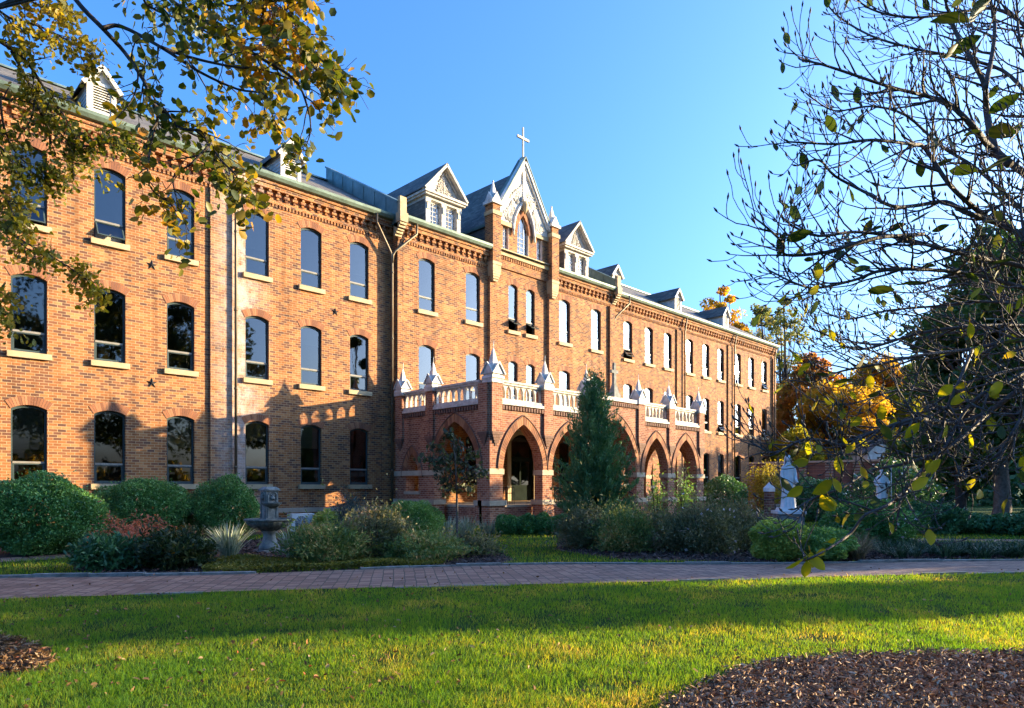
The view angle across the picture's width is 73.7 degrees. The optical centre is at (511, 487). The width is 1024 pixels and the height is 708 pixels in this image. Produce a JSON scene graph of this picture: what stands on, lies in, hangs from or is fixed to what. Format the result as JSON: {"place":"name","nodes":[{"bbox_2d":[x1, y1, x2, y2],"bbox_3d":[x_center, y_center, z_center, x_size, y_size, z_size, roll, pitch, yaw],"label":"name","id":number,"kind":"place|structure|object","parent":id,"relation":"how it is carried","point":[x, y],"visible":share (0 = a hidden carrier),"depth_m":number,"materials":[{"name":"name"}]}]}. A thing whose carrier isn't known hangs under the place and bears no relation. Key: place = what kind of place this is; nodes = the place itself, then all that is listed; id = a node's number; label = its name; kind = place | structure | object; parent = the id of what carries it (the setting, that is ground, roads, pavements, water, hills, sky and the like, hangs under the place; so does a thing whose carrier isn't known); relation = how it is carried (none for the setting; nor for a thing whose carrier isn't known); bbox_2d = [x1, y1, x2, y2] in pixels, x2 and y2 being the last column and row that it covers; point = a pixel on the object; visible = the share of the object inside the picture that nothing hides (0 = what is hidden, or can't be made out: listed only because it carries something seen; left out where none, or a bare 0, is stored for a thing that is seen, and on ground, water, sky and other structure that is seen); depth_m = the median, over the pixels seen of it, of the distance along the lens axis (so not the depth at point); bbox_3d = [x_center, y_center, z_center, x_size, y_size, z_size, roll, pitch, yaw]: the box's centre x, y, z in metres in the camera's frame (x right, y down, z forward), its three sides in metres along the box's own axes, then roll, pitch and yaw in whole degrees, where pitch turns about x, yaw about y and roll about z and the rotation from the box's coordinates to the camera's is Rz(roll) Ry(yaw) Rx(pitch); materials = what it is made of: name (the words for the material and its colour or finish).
{"place":"outdoors","nodes":[
{"label":"outdoors","id":0,"kind":"place"},
{"bbox_2d":[0,489,1023,707],"bbox_3d":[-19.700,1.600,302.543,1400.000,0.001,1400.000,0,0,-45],"label":"ground","id":1,"kind":"structure","parent":0,"point":[978,509],"depth_m":7.49,"materials":[{"name":"green plant"}]},
{"bbox_2d":[0,630,59,676],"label":"mulch bed","id":2,"kind":"object","parent":1,"relation":"on","point":[15,673],"visible":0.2,"depth_m":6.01,"materials":[{"name":"brown plant"}]},
{"bbox_2d":[0,0,374,346],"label":"autumn tree","id":3,"kind":"object","parent":2,"relation":"on","point":[329,79],"visible":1,"depth_m":5.24,"materials":[{"name":"green plant"}]},
{"bbox_2d":[0,527,286,557],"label":"foundation bed","id":4,"kind":"object","parent":1,"relation":"on","point":[5,555],"depth_m":17.61,"materials":[{"name":"brown soil"}]},
{"bbox_2d":[0,463,120,555],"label":"round bush","id":5,"kind":"object","parent":4,"relation":"on","point":[74,511],"visible":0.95,"depth_m":16.00,"materials":[{"name":"green plant"}]},
{"bbox_2d":[90,471,195,535],"bbox_3d":[-11.945,0.533,22.002,3.198,2.171,3.325,0,0,-45],"label":"round bush","id":6,"kind":"object","parent":4,"relation":"on","point":[159,496],"visible":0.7,"depth_m":21.32,"materials":[{"name":"green plant"}]},
{"bbox_2d":[186,466,259,534],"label":"round bush","id":7,"kind":"object","parent":4,"relation":"on","point":[213,504],"visible":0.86,"depth_m":22.44,"materials":[{"name":"green plant"}]},
{"bbox_2d":[72,533,513,572],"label":"garden mulch","id":8,"kind":"object","parent":1,"relation":"on","point":[190,568],"visible":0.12,"depth_m":14.71,"materials":[{"name":"brown soil"}]},
{"bbox_2d":[60,523,148,571],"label":"dark perennial","id":9,"kind":"object","parent":8,"relation":"on","point":[101,552],"visible":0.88,"depth_m":13.00,"materials":[{"name":"green plant"}]},
{"bbox_2d":[87,489,176,542],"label":"red maple shrub","id":10,"kind":"object","parent":8,"relation":"on","point":[131,528],"visible":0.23,"depth_m":15.44,"materials":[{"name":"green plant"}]},
{"bbox_2d":[123,517,227,570],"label":"dark perennial","id":11,"kind":"object","parent":8,"relation":"on","point":[184,548],"visible":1,"depth_m":13.21,"materials":[{"name":"green plant"}]},
{"bbox_2d":[203,518,254,556],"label":"iris clump","id":12,"kind":"object","parent":8,"relation":"on","point":[229,541],"visible":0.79,"depth_m":14.97,"materials":[{"name":"green plant"}]},
{"bbox_2d":[243,487,294,552],"bbox_3d":[-6.072,0.789,17.089,1.210,1.622,1.210,0,0,-45],"label":"stone fountain","id":13,"kind":"object","parent":8,"relation":"on","point":[268,522],"visible":0.98,"depth_m":16.90,"materials":[{"name":"stone"}]},
{"bbox_2d":[256,480,386,561],"bbox_3d":[-3.943,0.720,14.650,2.736,1.828,2.429,0,0,-45],"label":"perennial clump","id":14,"kind":"object","parent":8,"relation":"on","point":[323,542],"visible":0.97,"depth_m":14.16,"materials":[{"name":"green plant"}]},
{"bbox_2d":[201,553,445,571],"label":"groundcover","id":15,"kind":"object","parent":8,"relation":"on","point":[244,561],"visible":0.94,"depth_m":13.53,"materials":[{"name":"green plant"}]},
{"bbox_2d":[324,484,371,527],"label":"shrub","id":16,"kind":"object","parent":8,"relation":"on","point":[344,512],"visible":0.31,"depth_m":21.96,"materials":[{"name":"green plant"}]},
{"bbox_2d":[335,473,425,557],"bbox_3d":[-3.008,0.648,15.648,2.316,1.959,2.382,0,0,-45],"label":"perennial clump","id":17,"kind":"object","parent":8,"relation":"on","point":[388,525],"visible":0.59,"depth_m":15.23,"materials":[{"name":"green plant"}]},
{"bbox_2d":[379,499,445,536],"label":"round bush","id":18,"kind":"object","parent":8,"relation":"on","point":[420,509],"visible":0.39,"depth_m":18.66,"materials":[{"name":"green plant"}]},
{"bbox_2d":[370,516,489,562],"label":"perennial clump","id":19,"kind":"object","parent":8,"relation":"on","point":[435,545],"visible":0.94,"depth_m":14.75,"materials":[{"name":"green plant"}]},
{"bbox_2d":[413,427,489,537],"bbox_3d":[-1.553,0.024,17.523,1.957,3.154,0.835,0,0,-9],"label":"young maple","id":20,"kind":"object","parent":8,"relation":"on","point":[455,456],"visible":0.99,"depth_m":17.41,"materials":[{"name":"green plant"}]},
{"bbox_2d":[443,512,513,556],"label":"perennial clump","id":21,"kind":"object","parent":8,"relation":"on","point":[484,542],"visible":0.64,"depth_m":15.86,"materials":[{"name":"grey plant"}]},
{"bbox_2d":[0,63,779,531],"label":"brick building","id":22,"kind":"structure","parent":1,"relation":"on","point":[332,331],"depth_m":30.78,"materials":[{"name":"brick"}]},
{"bbox_2d":[5,264,51,360],"bbox_3d":[-16.345,-5.935,23.105,1.357,3.149,0.330,0,0,-45],"label":"window","id":23,"kind":"structure","parent":22,"relation":"in","point":[33,322],"depth_m":23.18,"materials":[{"name":"black glass"}]},
{"bbox_2d":[5,396,52,479],"bbox_3d":[-16.361,-1.515,23.121,1.357,3.149,0.376,0,0,-45],"label":"window","id":24,"kind":"structure","parent":22,"relation":"in","point":[28,423],"depth_m":23.15,"materials":[{"name":"black glass"}]},
{"bbox_2d":[5,134,52,233],"bbox_3d":[-16.361,-10.295,23.121,1.357,3.149,0.376,0,0,-45],"label":"window","id":25,"kind":"structure","parent":22,"relation":"in","point":[41,207],"depth_m":23.26,"materials":[{"name":"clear glass"}]},
{"bbox_2d":[89,402,130,488],"bbox_3d":[-14.627,-1.515,24.823,1.357,3.149,0.330,0,0,-45],"label":"window","id":26,"kind":"structure","parent":22,"relation":"in","point":[109,426],"depth_m":24.88,"materials":[{"name":"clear glass"}]},
{"bbox_2d":[90,280,129,369],"bbox_3d":[-14.627,-5.935,24.823,1.357,3.149,0.330,0,0,-45],"label":"window","id":27,"kind":"structure","parent":22,"relation":"in","point":[109,332],"depth_m":24.92,"materials":[{"name":"black glass"}]},
{"bbox_2d":[90,159,130,251],"bbox_3d":[-14.621,-10.295,24.817,1.357,3.149,0.438,0,0,-45],"label":"window","id":28,"kind":"structure","parent":22,"relation":"in","point":[109,208],"depth_m":24.87,"materials":[{"name":"blue glass"}]},
{"bbox_2d":[162,408,198,488],"bbox_3d":[-12.910,-1.515,26.572,1.357,3.149,0.376,0,0,-45],"label":"window","id":29,"kind":"structure","parent":22,"relation":"in","point":[179,428],"depth_m":26.63,"materials":[{"name":"black glass"}]},
{"bbox_2d":[162,181,198,266],"bbox_3d":[-12.894,-10.295,26.555,1.357,3.149,0.330,0,0,-45],"label":"window","id":30,"kind":"structure","parent":22,"relation":"in","point":[171,243],"depth_m":26.65,"materials":[{"name":"blue glass"}]},
{"bbox_2d":[163,294,198,376],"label":"window","id":31,"kind":"structure","parent":22,"relation":"in","point":[179,315],"depth_m":26.61,"materials":[{"name":"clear glass"}]},
{"bbox_2d":[241,414,272,488],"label":"window","id":32,"kind":"structure","parent":22,"relation":"in","point":[256,433],"depth_m":28.78,"materials":[{"name":"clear glass"}]},
{"bbox_2d":[241,308,272,384],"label":"window","id":33,"kind":"structure","parent":22,"relation":"in","point":[256,328],"depth_m":28.78,"materials":[{"name":"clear glass"}]},
{"bbox_2d":[243,204,272,282],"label":"window","id":34,"kind":"structure","parent":22,"relation":"in","point":[256,243],"depth_m":28.82,"materials":[{"name":"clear glass"}]},
{"bbox_2d":[297,418,325,488],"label":"window","id":35,"kind":"structure","parent":22,"relation":"in","point":[310,435],"depth_m":30.54,"materials":[{"name":"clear glass"}]},
{"bbox_2d":[297,319,325,390],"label":"window","id":36,"kind":"structure","parent":22,"relation":"in","point":[310,336],"depth_m":30.54,"materials":[{"name":"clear glass"}]},
{"bbox_2d":[297,220,325,294],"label":"window","id":37,"kind":"structure","parent":22,"relation":"in","point":[310,239],"depth_m":30.54,"materials":[{"name":"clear glass"}]},
{"bbox_2d":[347,422,371,488],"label":"window","id":38,"kind":"structure","parent":22,"relation":"in","point":[358,437],"depth_m":32.29,"materials":[{"name":"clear glass"}]},
{"bbox_2d":[347,328,371,395],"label":"window","id":39,"kind":"structure","parent":22,"relation":"in","point":[358,344],"depth_m":32.29,"materials":[{"name":"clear glass"}]},
{"bbox_2d":[347,235,371,304],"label":"window","id":40,"kind":"structure","parent":22,"relation":"in","point":[358,252],"depth_m":32.29,"materials":[{"name":"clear glass"}]},
{"bbox_2d":[416,339,436,400],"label":"window","id":41,"kind":"structure","parent":22,"relation":"in","point":[425,352],"depth_m":34.56,"materials":[{"name":"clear glass"}]},
{"bbox_2d":[416,252,437,316],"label":"window","id":42,"kind":"structure","parent":22,"relation":"in","point":[425,266],"depth_m":34.63,"materials":[{"name":"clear glass"}]},
{"bbox_2d":[464,348,481,399],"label":"window","id":43,"kind":"structure","parent":22,"relation":"in","point":[472,361],"depth_m":36.85,"materials":[{"name":"blue glass"}]},
{"bbox_2d":[464,266,482,326],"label":"window","id":44,"kind":"structure","parent":22,"relation":"in","point":[472,281],"depth_m":36.85,"materials":[{"name":"blue glass"}]},
{"bbox_2d":[506,279,521,335],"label":"window","id":45,"kind":"structure","parent":22,"relation":"in","point":[512,290],"depth_m":39.01,"materials":[{"name":"blue glass"}]},
{"bbox_2d":[517,218,526,255],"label":"lattice window","id":46,"kind":"structure","parent":22,"relation":"in","point":[522,233],"depth_m":39.49,"materials":[{"name":"white glass"}]},
{"bbox_2d":[524,284,538,339],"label":"window","id":47,"kind":"structure","parent":22,"relation":"in","point":[529,294],"depth_m":40.01,"materials":[{"name":"white glass"}]},
{"bbox_2d":[558,295,572,347],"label":"window","id":48,"kind":"structure","parent":22,"relation":"in","point":[563,305],"depth_m":42.20,"materials":[{"name":"white glass"}]},
{"bbox_2d":[590,304,603,353],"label":"window","id":49,"kind":"structure","parent":22,"relation":"in","point":[595,315],"depth_m":44.41,"materials":[{"name":"white glass"}]},
{"bbox_2d":[622,317,634,362],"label":"window","id":50,"kind":"structure","parent":22,"relation":"in","point":[627,326],"depth_m":47.58,"materials":[{"name":"white glass"}]},
{"bbox_2d":[644,323,654,367],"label":"window","id":51,"kind":"structure","parent":22,"relation":"in","point":[648,332],"depth_m":49.41,"materials":[{"name":"white glass"}]},
{"bbox_2d":[495,514,518,534],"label":"boxwood","id":52,"kind":"object","parent":1,"relation":"on","point":[507,524],"visible":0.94,"depth_m":22.98,"materials":[{"name":"green plant"}]},
{"bbox_2d":[0,514,1023,574],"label":"grass","id":53,"kind":"structure","parent":1,"relation":"on","point":[476,526],"depth_m":15.60,"materials":[{"name":"green plant"}]},
{"bbox_2d":[0,559,1023,577],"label":"kerb","id":54,"kind":"structure","parent":1,"relation":"on","point":[87,574],"depth_m":13.87,"materials":[{"name":"concrete"}]},
{"bbox_2d":[0,558,1023,707],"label":"fallen leaves","id":55,"kind":"object","parent":1,"relation":"on","point":[262,663],"visible":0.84,"depth_m":6.40,"materials":[{"name":"brown plant"}]},
{"bbox_2d":[515,513,539,534],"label":"boxwood","id":56,"kind":"object","parent":1,"relation":"on","point":[527,523],"visible":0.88,"depth_m":22.98,"materials":[{"name":"green plant"}]},
{"bbox_2d":[534,511,554,534],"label":"boxwood","id":57,"kind":"object","parent":1,"relation":"on","point":[544,526],"visible":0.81,"depth_m":22.96,"materials":[{"name":"green plant"}]},
{"bbox_2d":[135,571,1014,595],"bbox_3d":[5.370,1.601,11.418,55.754,0.101,2.398,0,0,-13],"label":"path edging","id":58,"kind":"object","parent":1,"relation":"on","point":[715,579],"visible":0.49,"depth_m":11.68,"materials":[{"name":"stone"}]},
{"bbox_2d":[549,368,639,516],"bbox_3d":[3.365,-1.548,26.977,3.592,6.386,3.573,0,0,-45],"label":"conifer","id":59,"kind":"object","parent":1,"relation":"on","point":[596,471],"visible":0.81,"depth_m":26.52,"materials":[{"name":"green plant"}]},
{"bbox_2d":[637,458,668,511],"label":"rose shrub","id":60,"kind":"object","parent":1,"relation":"on","point":[653,495],"visible":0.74,"depth_m":32.19,"materials":[{"name":"green plant"}]},
{"bbox_2d":[669,460,705,513],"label":"rose shrub","id":61,"kind":"object","parent":1,"relation":"on","point":[683,496],"visible":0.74,"depth_m":33.24,"materials":[{"name":"green plant"}]},
{"bbox_2d":[699,286,749,330],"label":"gold tree","id":62,"kind":"object","parent":1,"relation":"on","point":[729,299],"visible":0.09,"depth_m":99.76,"materials":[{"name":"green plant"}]},
{"bbox_2d":[704,474,748,510],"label":"bush","id":63,"kind":"object","parent":1,"relation":"on","point":[721,482],"visible":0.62,"depth_m":43.22,"materials":[{"name":"green plant"}]},
{"bbox_2d":[739,303,793,386],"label":"thin tree","id":64,"kind":"object","parent":1,"relation":"on","point":[766,312],"visible":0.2,"depth_m":97.47,"materials":[{"name":"green plant"}]},
{"bbox_2d":[740,455,808,509],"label":"sunlit shrub","id":65,"kind":"object","parent":1,"relation":"on","point":[763,481],"visible":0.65,"depth_m":46.51,"materials":[{"name":"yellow plant"}]},
{"bbox_2d":[765,297,810,425],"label":"thin tree","id":66,"kind":"object","parent":1,"relation":"on","point":[781,321],"visible":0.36,"depth_m":83.50,"materials":[{"name":"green plant"}]},
{"bbox_2d":[555,530,1023,561],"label":"garden mulch","id":67,"kind":"object","parent":1,"relation":"on","point":[656,553],"visible":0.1,"depth_m":15.65,"materials":[{"name":"brown soil"}]},
{"bbox_2d":[520,461,620,550],"bbox_3d":[1.871,0.478,17.846,2.696,2.306,2.582,0,0,-31],"label":"loose shrub","id":68,"kind":"object","parent":67,"relation":"on","point":[570,524],"visible":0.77,"depth_m":17.58,"materials":[{"name":"green plant"}]},
{"bbox_2d":[570,485,675,553],"bbox_3d":[2.902,0.544,17.174,2.855,2.174,2.820,0,0,10],"label":"loose shrub","id":69,"kind":"object","parent":67,"relation":"on","point":[619,528],"visible":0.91,"depth_m":16.69,"materials":[{"name":"green plant"}]},
{"bbox_2d":[615,482,716,552],"bbox_3d":[3.876,0.750,17.149,2.718,1.776,2.789,0,0,-21],"label":"loose shrub","id":70,"kind":"object","parent":67,"relation":"on","point":[666,521],"visible":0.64,"depth_m":16.69,"materials":[{"name":"green plant"}]},
{"bbox_2d":[649,475,759,554],"bbox_3d":[4.860,0.659,16.674,3.384,1.970,2.905,0,0,-45],"label":"loose shrub","id":71,"kind":"object","parent":67,"relation":"on","point":[709,520],"visible":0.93,"depth_m":16.39,"materials":[{"name":"green plant"}]},
{"bbox_2d":[693,482,797,551],"bbox_3d":[5.784,0.749,17.497,2.893,1.762,2.390,0,0,18],"label":"loose shrub","id":72,"kind":"object","parent":67,"relation":"on","point":[752,517],"visible":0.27,"depth_m":17.12,"materials":[{"name":"green plant"}]},
{"bbox_2d":[747,517,810,560],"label":"lime shrub","id":73,"kind":"object","parent":67,"relation":"on","point":[782,547],"visible":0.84,"depth_m":14.75,"materials":[{"name":"green plant"}]},
{"bbox_2d":[771,455,806,524],"bbox_3d":[9.714,0.222,24.000,0.940,2.756,0.900,0,0,5],"label":"robed statue","id":74,"kind":"object","parent":67,"relation":"on","point":[787,503],"visible":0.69,"depth_m":23.86,"materials":[{"name":"stone"}]},
{"bbox_2d":[795,526,859,560],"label":"lime shrub","id":75,"kind":"object","parent":67,"relation":"on","point":[819,536],"visible":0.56,"depth_m":14.58,"materials":[{"name":"green plant"}]},
{"bbox_2d":[817,498,930,546],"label":"flowering shrub","id":76,"kind":"object","parent":67,"relation":"on","point":[904,530],"visible":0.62,"depth_m":17.71,"materials":[{"name":"green plant"}]},
{"bbox_2d":[866,537,1023,558],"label":"liriope","id":77,"kind":"object","parent":67,"relation":"on","point":[917,547],"visible":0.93,"depth_m":15.73,"materials":[{"name":"green plant"}]},
{"bbox_2d":[767,423,825,461],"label":"green tree","id":78,"kind":"object","parent":1,"relation":"on","point":[798,432],"visible":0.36,"depth_m":61.16,"materials":[{"name":"green plant"}]},
{"bbox_2d":[776,352,847,453],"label":"maple tree","id":79,"kind":"object","parent":1,"relation":"on","point":[786,403],"visible":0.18,"depth_m":75.06,"materials":[{"name":"orange plant"}]},
{"bbox_2d":[747,459,890,508],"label":"garden wall","id":80,"kind":"structure","parent":1,"relation":"on","point":[813,471],"depth_m":48.60,"materials":[{"name":"brick"}]},
{"bbox_2d":[795,476,849,521],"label":"dark backdrop shrub","id":81,"kind":"object","parent":1,"relation":"on","point":[814,507],"visible":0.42,"depth_m":32.27,"materials":[{"name":"green plant"}]},
{"bbox_2d":[657,647,1023,707],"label":"mulch bed","id":82,"kind":"object","parent":1,"relation":"on","point":[834,701],"visible":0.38,"depth_m":5.42,"materials":[{"name":"brown wood"}]},
{"bbox_2d":[707,0,1023,576],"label":"magnolia tree","id":83,"kind":"object","parent":82,"relation":"on","point":[1000,130],"visible":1,"depth_m":4.23,"materials":[{"name":"green plant"}]},
{"bbox_2d":[787,378,904,459],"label":"maple tree","id":84,"kind":"object","parent":1,"relation":"on","point":[810,419],"visible":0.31,"depth_m":67.66,"materials":[{"name":"yellow plant"}]},
{"bbox_2d":[843,439,887,459],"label":"white shed","id":85,"kind":"structure","parent":1,"relation":"on","point":[872,454],"depth_m":62.02,"materials":[{"name":"paint"}]},
{"bbox_2d":[847,351,923,439],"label":"maple tree","id":86,"kind":"object","parent":1,"relation":"on","point":[878,378],"visible":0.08,"depth_m":81.41,"materials":[{"name":"orange plant"}]},
{"bbox_2d":[847,455,947,507],"bbox_3d":[20.889,-0.015,37.228,4.600,3.525,5.012,0,0,-45],"label":"camellia","id":87,"kind":"object","parent":1,"relation":"on","point":[871,488],"visible":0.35,"depth_m":36.56,"materials":[{"name":"green plant"}]},
{"bbox_2d":[883,363,927,438],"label":"maple tree","id":88,"kind":"object","parent":1,"relation":"on","point":[895,397],"visible":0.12,"depth_m":72.68,"materials":[{"name":"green plant"}]},
{"bbox_2d":[883,426,952,499],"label":"evergreen tree","id":89,"kind":"object","parent":1,"relation":"on","point":[919,464],"visible":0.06,"depth_m":43.84,"materials":[{"name":"green plant"}]},
{"bbox_2d":[826,448,1023,505],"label":"wood","id":90,"kind":"object","parent":1,"relation":"on","point":[987,499],"visible":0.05,"depth_m":59.16,"materials":[{"name":"green plant"}]},
{"bbox_2d":[903,500,968,534],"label":"shade shrub","id":91,"kind":"object","parent":1,"relation":"on","point":[952,518],"visible":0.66,"depth_m":23.10,"materials":[{"name":"green plant"}]},
{"bbox_2d":[909,333,992,510],"bbox_3d":[20.337,-3.057,31.123,4.907,9.867,4.353,0,0,-22],"label":"evergreen tree","id":92,"kind":"object","parent":1,"relation":"on","point":[961,502],"visible":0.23,"depth_m":30.40,"materials":[{"name":"green plant"}]},
{"bbox_2d":[895,220,1023,514],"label":"evergreen tree","id":93,"kind":"object","parent":1,"relation":"on","point":[1002,487],"visible":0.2,"depth_m":28.73,"materials":[{"name":"green plant"}]},
{"bbox_2d":[955,511,995,533],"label":"shade shrub","id":94,"kind":"object","parent":1,"relation":"on","point":[975,522],"visible":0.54,"depth_m":23.25,"materials":[{"name":"green plant"}]},
{"bbox_2d":[950,239,1023,439],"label":"evergreen tree","id":95,"kind":"object","parent":1,"relation":"on","point":[988,364],"visible":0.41,"depth_m":25.12,"materials":[{"name":"green plant"}]},
{"bbox_2d":[984,511,1023,534],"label":"shade shrub","id":96,"kind":"object","parent":1,"relation":"on","point":[1002,524],"visible":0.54,"depth_m":22.94,"materials":[{"name":"green plant"}]},
{"bbox_2d":[0,561,1023,598],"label":"path","id":97,"kind":"structure","parent":0,"point":[374,578],"depth_m":12.20,"materials":[{"name":"brick"}]},
{"bbox_2d":[0,0,1023,487],"label":"sky","id":98,"kind":"structure","parent":0,"point":[631,113],"materials":[{"name":"blue"}]},
{"bbox_2d":[847,528,889,559],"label":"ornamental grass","id":99,"kind":"object","parent":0,"point":[861,551],"depth_m":14.95,"materials":[{"name":"green plant"}]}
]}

